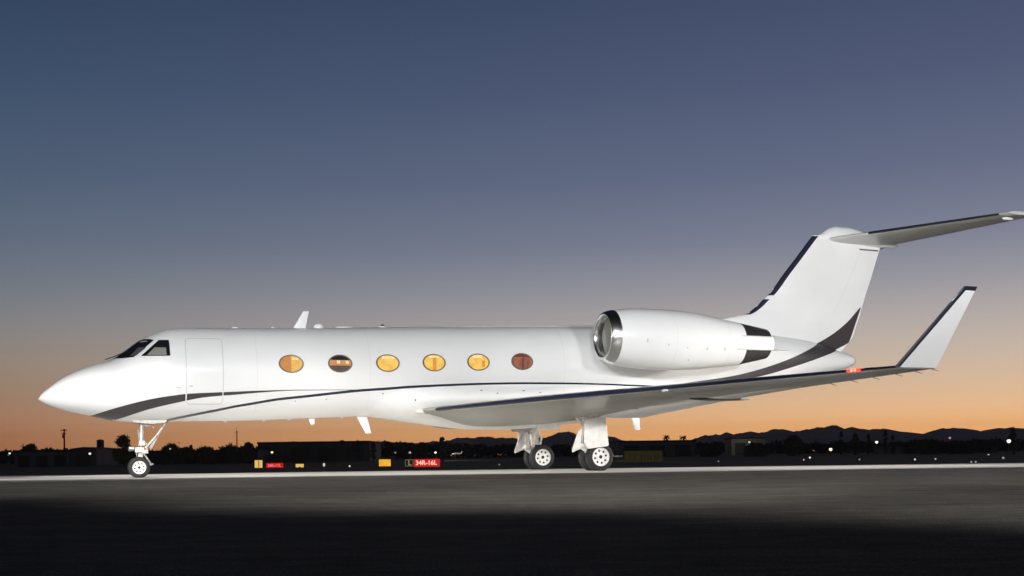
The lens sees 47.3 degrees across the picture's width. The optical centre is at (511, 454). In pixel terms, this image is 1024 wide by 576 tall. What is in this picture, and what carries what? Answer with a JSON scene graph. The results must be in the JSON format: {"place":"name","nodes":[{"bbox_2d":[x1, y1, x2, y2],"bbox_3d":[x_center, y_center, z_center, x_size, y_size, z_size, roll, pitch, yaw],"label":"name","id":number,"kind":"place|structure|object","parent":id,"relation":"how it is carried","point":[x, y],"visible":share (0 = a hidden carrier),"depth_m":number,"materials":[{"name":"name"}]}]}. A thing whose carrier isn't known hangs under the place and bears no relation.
{"place":"outdoors","nodes":[
{"label":"outdoors","id":0,"kind":"place"},
{"bbox_2d":[13,448,70,466],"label":"warehouse","id":1,"kind":"structure","parent":0,"point":[38,458],"depth_m":254.80,"materials":[{"name":"grey"}]},
{"bbox_2d":[18,456,29,466],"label":"door","id":2,"kind":"structure","parent":1,"relation":"in","point":[23,461],"depth_m":254.80,"materials":[{"name":"grey"}]},
{"bbox_2d":[36,456,47,466],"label":"door","id":3,"kind":"structure","parent":1,"relation":"in","point":[41,461],"depth_m":254.80,"materials":[{"name":"grey"}]},
{"bbox_2d":[54,455,65,465],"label":"door","id":4,"kind":"structure","parent":1,"relation":"in","point":[58,459],"depth_m":254.80,"materials":[{"name":"grey"}]},
{"bbox_2d":[97,439,103,446],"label":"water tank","id":5,"kind":"object","parent":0,"point":[100,441],"visible":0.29,"depth_m":299.28,"materials":[{"name":"metal"}]},
{"bbox_2d":[145,449,272,463],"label":"terminal building","id":6,"kind":"structure","parent":0,"point":[155,457],"depth_m":310.00,"materials":[{"name":"metal"}]},
{"bbox_2d":[148,455,159,463],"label":"door","id":7,"kind":"structure","parent":6,"relation":"in","point":[155,459],"depth_m":309.84,"materials":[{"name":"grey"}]},
{"bbox_2d":[186,455,197,463],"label":"door","id":8,"kind":"structure","parent":6,"relation":"in","point":[194,461],"depth_m":309.84,"materials":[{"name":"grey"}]},
{"bbox_2d":[354,440,361,458],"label":"tree","id":9,"kind":"object","parent":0,"point":[357,443],"visible":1,"depth_m":329.54,"materials":[{"name":"brown plant"}]},
{"bbox_2d":[0,463,1023,575],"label":"tarmac","id":10,"kind":"structure","parent":0,"point":[918,522],"depth_m":7.64,"materials":[{"name":"black asphalt"}]},
{"bbox_2d":[0,463,1023,479],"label":"concrete strip","id":11,"kind":"object","parent":10,"relation":"on","point":[532,471],"visible":0.96,"depth_m":31.50,"materials":[{"name":"grey concrete"}]},
{"bbox_2d":[39,211,1023,477],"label":"business jet","id":12,"kind":"object","parent":11,"relation":"on","point":[795,327],"visible":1,"depth_m":30.80,"materials":[{"name":"white paint"}]},
{"bbox_2d":[131,420,166,423],"bbox_3d":[-9.060,-0.828,29.154,0.880,0.115,0.030,-1,0,-20],"label":"nose gear door","id":13,"kind":"structure","parent":12,"relation":"in","point":[136,421],"depth_m":29.15,"materials":[{"name":"paint"}]},
{"bbox_2d":[131,340,169,355],"bbox_3d":[-8.875,-2.626,28.783,1.007,0.415,0.509,-1,0,-3],"label":"cockpit window","id":14,"kind":"structure","parent":12,"relation":"in","point":[161,347],"depth_m":28.64,"materials":[{"name":"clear glass"}]},
{"bbox_2d":[185,338,223,403],"bbox_3d":[-7.620,-2.080,28.929,0.908,1.651,0.385,-1,0,-20],"label":"cabin door","id":15,"kind":"structure","parent":12,"relation":"in","point":[187,338],"depth_m":28.90,"materials":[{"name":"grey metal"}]},
{"bbox_2d":[279,355,303,372],"bbox_3d":[-5.579,-2.299,29.507,0.636,0.465,0.080,-1,0,-20],"label":"cabin window","id":16,"kind":"structure","parent":12,"relation":"in","point":[288,363],"depth_m":29.50,"materials":[{"name":"brown glass"}]},
{"bbox_2d":[328,355,352,372],"bbox_3d":[-4.404,-2.338,29.934,0.636,0.465,0.074,-1,0,-20],"label":"cabin window","id":17,"kind":"structure","parent":12,"relation":"in","point":[337,363],"depth_m":29.92,"materials":[{"name":"brown glass"}]},
{"bbox_2d":[376,354,399,371],"bbox_3d":[-3.229,-2.383,30.364,0.636,0.465,0.070,-1,0,-20],"label":"cabin window","id":18,"kind":"structure","parent":12,"relation":"in","point":[386,362],"depth_m":30.35,"materials":[{"name":"yellow glass"}]},
{"bbox_2d":[423,354,445,370],"bbox_3d":[-2.053,-2.429,30.793,0.636,0.465,0.066,-1,0,-20],"label":"cabin window","id":19,"kind":"structure","parent":12,"relation":"in","point":[432,362],"depth_m":30.78,"materials":[{"name":"yellow glass"}]},
{"bbox_2d":[467,354,489,370],"bbox_3d":[-0.901,-2.476,31.214,0.636,0.465,0.065,-1,0,-20],"label":"cabin window","id":20,"kind":"structure","parent":12,"relation":"in","point":[478,362],"depth_m":31.20,"materials":[{"name":"yellow glass"}]},
{"bbox_2d":[510,428,531,431],"bbox_3d":[0.246,-0.756,34.035,0.744,0.180,0.124,-1,0,-20],"label":"inner gear door","id":21,"kind":"structure","parent":12,"relation":"in","point":[527,429],"depth_m":34.00,"materials":[{"name":"white paint"}]},
{"bbox_2d":[511,353,532,369],"bbox_3d":[0.273,-2.526,31.646,0.636,0.465,0.066,-1,0,-20],"label":"cabin window","id":22,"kind":"structure","parent":12,"relation":"in","point":[521,361],"depth_m":31.63,"materials":[{"name":"brown glass"}]},
{"bbox_2d":[536,424,560,429],"bbox_3d":[0.993,-0.765,31.997,0.744,0.180,0.124,-1,0,-20],"label":"inner gear door","id":23,"kind":"structure","parent":12,"relation":"in","point":[540,426],"depth_m":31.99,"materials":[{"name":"white paint"}]},
{"bbox_2d":[0,450,1023,475],"bbox_3d":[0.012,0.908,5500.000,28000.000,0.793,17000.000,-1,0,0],"label":"ground","id":24,"kind":"structure","parent":0,"point":[563,462],"depth_m":155.84,"materials":[{"name":"black plant"}]},
{"bbox_2d":[20,443,37,449],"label":"tree","id":25,"kind":"object","parent":24,"relation":"on","point":[31,446],"visible":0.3,"depth_m":278.75,"materials":[{"name":"brown plant"}]},
{"bbox_2d":[61,429,66,466],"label":"utility pole","id":26,"kind":"object","parent":24,"relation":"on","point":[63,433],"visible":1,"depth_m":239.85,"materials":[{"name":"brown wood"}]},
{"bbox_2d":[71,447,117,465],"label":"shed","id":27,"kind":"structure","parent":24,"relation":"on","point":[98,456],"depth_m":250.00,"materials":[{"name":"metal"}]},
{"bbox_2d":[76,453,90,465],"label":"door","id":28,"kind":"structure","parent":27,"relation":"in","point":[82,459],"depth_m":249.81,"materials":[{"name":"grey"}]},
{"bbox_2d":[112,434,132,465],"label":"tree","id":29,"kind":"object","parent":24,"relation":"on","point":[122,441],"visible":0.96,"depth_m":239.30,"materials":[{"name":"brown plant"}]},
{"bbox_2d":[159,441,183,463],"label":"tree","id":30,"kind":"object","parent":24,"relation":"on","point":[173,454],"visible":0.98,"depth_m":283.77,"materials":[{"name":"brown plant"}]},
{"bbox_2d":[187,444,193,463],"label":"tree","id":31,"kind":"object","parent":24,"relation":"on","point":[190,457],"visible":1,"depth_m":284.82,"materials":[{"name":"brown plant"}]},
{"bbox_2d":[194,445,218,463],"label":"tree","id":32,"kind":"object","parent":24,"relation":"on","point":[205,455],"visible":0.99,"depth_m":288.71,"materials":[{"name":"brown plant"}]},
{"bbox_2d":[214,442,244,463],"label":"tree","id":33,"kind":"object","parent":24,"relation":"on","point":[229,453],"visible":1,"depth_m":298.57,"materials":[{"name":"brown plant"}]},
{"bbox_2d":[241,442,255,462],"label":"tree","id":34,"kind":"object","parent":24,"relation":"on","point":[248,449],"visible":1,"depth_m":279.45,"materials":[{"name":"brown plant"}]},
{"bbox_2d":[254,460,262,467],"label":"taxiway sign","id":35,"kind":"object","parent":24,"relation":"on","point":[258,463],"visible":1,"depth_m":140.00,"materials":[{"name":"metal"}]},
{"bbox_2d":[266,463,283,467],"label":"taxiway sign","id":36,"kind":"object","parent":24,"relation":"on","point":[274,465],"visible":0.96,"depth_m":150.00,"materials":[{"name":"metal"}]},
{"bbox_2d":[257,440,381,461],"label":"hangar","id":37,"kind":"structure","parent":24,"relation":"on","point":[321,451],"depth_m":329.88,"materials":[{"name":"metal"}]},
{"bbox_2d":[263,448,280,461],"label":"door","id":38,"kind":"structure","parent":37,"relation":"in","point":[276,455],"depth_m":329.82,"materials":[{"name":"grey"}]},
{"bbox_2d":[291,448,308,461],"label":"door","id":39,"kind":"structure","parent":37,"relation":"in","point":[297,454],"depth_m":329.82,"materials":[{"name":"grey"}]},
{"bbox_2d":[319,447,335,461],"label":"door","id":40,"kind":"structure","parent":37,"relation":"in","point":[326,454],"depth_m":329.82,"materials":[{"name":"grey"}]},
{"bbox_2d":[347,447,363,460],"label":"door","id":41,"kind":"structure","parent":37,"relation":"in","point":[350,450],"depth_m":329.82,"materials":[{"name":"grey"}]},
{"bbox_2d":[370,441,376,460],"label":"tree","id":42,"kind":"object","parent":24,"relation":"on","point":[373,448],"visible":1,"depth_m":329.78,"materials":[{"name":"brown plant"}]},
{"bbox_2d":[379,459,390,466],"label":"taxiway sign","id":43,"kind":"object","parent":24,"relation":"on","point":[384,462],"visible":0.91,"depth_m":130.00,"materials":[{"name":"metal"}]},
{"bbox_2d":[383,441,390,458],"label":"tree","id":44,"kind":"object","parent":24,"relation":"on","point":[386,453],"visible":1,"depth_m":339.63,"materials":[{"name":"brown plant"}]},
{"bbox_2d":[394,442,400,460],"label":"tree","id":45,"kind":"object","parent":24,"relation":"on","point":[398,449],"visible":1,"depth_m":344.73,"materials":[{"name":"brown plant"}]},
{"bbox_2d":[402,442,409,458],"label":"tree","id":46,"kind":"object","parent":24,"relation":"on","point":[406,448],"visible":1,"depth_m":339.70,"materials":[{"name":"brown plant"}]},
{"bbox_2d":[405,459,413,466],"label":"taxiway sign","id":47,"kind":"object","parent":24,"relation":"on","point":[409,462],"visible":0.89,"depth_m":130.00,"materials":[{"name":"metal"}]},
{"bbox_2d":[412,442,428,458],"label":"tree","id":48,"kind":"object","parent":24,"relation":"on","point":[421,448],"visible":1,"depth_m":344.00,"materials":[{"name":"brown plant"}]},
{"bbox_2d":[414,459,439,466],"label":"taxiway sign","id":49,"kind":"object","parent":24,"relation":"on","point":[426,462],"visible":0.98,"depth_m":130.00,"materials":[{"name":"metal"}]},
{"bbox_2d":[438,436,446,461],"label":"tree","id":50,"kind":"object","parent":24,"relation":"on","point":[442,447],"visible":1,"depth_m":214.79,"materials":[{"name":"brown plant"}]},
{"bbox_2d":[0,437,1023,463],"bbox_3d":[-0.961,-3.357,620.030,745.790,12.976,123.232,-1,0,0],"label":"woods","id":51,"kind":"object","parent":24,"relation":"on","point":[565,450],"visible":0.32,"depth_m":579.07,"materials":[{"name":"black plant"}]},
{"bbox_2d":[624,450,662,462],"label":"taxiway sign","id":52,"kind":"object","parent":24,"relation":"on","point":[643,456],"visible":0.97,"depth_m":150.00,"materials":[{"name":"metal"}]},
{"bbox_2d":[609,439,695,456],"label":"hangar","id":53,"kind":"structure","parent":24,"relation":"on","point":[667,447],"depth_m":400.00,"materials":[{"name":"grey"}]},
{"bbox_2d":[624,446,639,450],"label":"door","id":54,"kind":"structure","parent":53,"relation":"in","point":[626,448],"depth_m":399.78,"materials":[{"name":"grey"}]},
{"bbox_2d":[649,445,664,456],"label":"door","id":55,"kind":"structure","parent":53,"relation":"in","point":[651,447],"depth_m":399.78,"materials":[{"name":"grey"}]},
{"bbox_2d":[675,445,690,455],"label":"door","id":56,"kind":"structure","parent":53,"relation":"in","point":[680,450],"depth_m":399.78,"materials":[{"name":"grey"}]},
{"bbox_2d":[697,443,718,456],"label":"tree","id":57,"kind":"object","parent":24,"relation":"on","point":[708,451],"visible":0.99,"depth_m":318.86,"materials":[{"name":"brown plant"}]},
{"bbox_2d":[743,442,771,456],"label":"tree","id":58,"kind":"object","parent":24,"relation":"on","point":[755,450],"visible":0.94,"depth_m":298.18,"materials":[{"name":"brown plant"}]},
{"bbox_2d":[781,434,805,455],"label":"tree","id":59,"kind":"object","parent":24,"relation":"on","point":[795,443],"visible":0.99,"depth_m":299.21,"materials":[{"name":"brown plant"}]},
{"bbox_2d":[837,431,844,454],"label":"tree","id":60,"kind":"object","parent":24,"relation":"on","point":[840,450],"visible":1,"depth_m":329.79,"materials":[{"name":"brown plant"}]},
{"bbox_2d":[851,432,860,454],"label":"tree","id":61,"kind":"object","parent":24,"relation":"on","point":[856,449],"visible":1,"depth_m":319.54,"materials":[{"name":"brown plant"}]},
{"bbox_2d":[865,434,871,454],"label":"tree","id":62,"kind":"object","parent":24,"relation":"on","point":[868,445],"visible":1,"depth_m":329.80,"materials":[{"name":"brown plant"}]},
{"bbox_2d":[881,430,887,453],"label":"tree","id":63,"kind":"object","parent":24,"relation":"on","point":[884,443],"visible":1,"depth_m":329.73,"materials":[{"name":"brown plant"}]},
{"bbox_2d":[890,435,895,453],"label":"tree","id":64,"kind":"object","parent":24,"relation":"on","point":[892,449],"visible":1,"depth_m":334.76,"materials":[{"name":"brown plant"}]},
{"bbox_2d":[910,438,939,454],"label":"tree","id":65,"kind":"object","parent":24,"relation":"on","point":[928,446],"visible":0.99,"depth_m":298.42,"materials":[{"name":"brown plant"}]},
{"bbox_2d":[1008,426,1017,453],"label":"tree","id":66,"kind":"object","parent":24,"relation":"on","point":[1013,435],"visible":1,"depth_m":259.71,"materials":[{"name":"brown plant"}]},
{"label":"hangar","id":67,"kind":"object","parent":24,"relation":"on","visible":0},
{"bbox_2d":[906,448,918,453],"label":"door","id":68,"kind":"structure","parent":67,"relation":"in","point":[908,451],"depth_m":369.83,"materials":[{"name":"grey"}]},
{"bbox_2d":[937,448,944,452],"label":"door","id":69,"kind":"structure","parent":67,"relation":"in","point":[942,450],"depth_m":369.83,"materials":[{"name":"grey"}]},
{"bbox_2d":[977,447,991,452],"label":"door","id":70,"kind":"structure","parent":67,"relation":"in","point":[979,450],"depth_m":369.83,"materials":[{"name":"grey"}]},
{"bbox_2d":[0,0,1023,455],"label":"sky","id":71,"kind":"structure","parent":0,"point":[165,164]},
{"bbox_2d":[383,425,1023,456],"bbox_3d":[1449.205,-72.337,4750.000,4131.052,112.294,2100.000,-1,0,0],"label":"mountains","id":72,"kind":"structure","parent":0,"point":[825,435],"depth_m":4725.16,"materials":[{"name":"black"}]},
{"bbox_2d":[724,437,765,454],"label":"office building","id":73,"kind":"structure","parent":0,"point":[735,446],"depth_m":430.00,"materials":[{"name":"grey concrete"}]},
{"bbox_2d":[735,443,744,454],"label":"door","id":74,"kind":"structure","parent":73,"relation":"in","point":[739,450],"depth_m":429.85,"materials":[{"name":"grey"}]}
]}

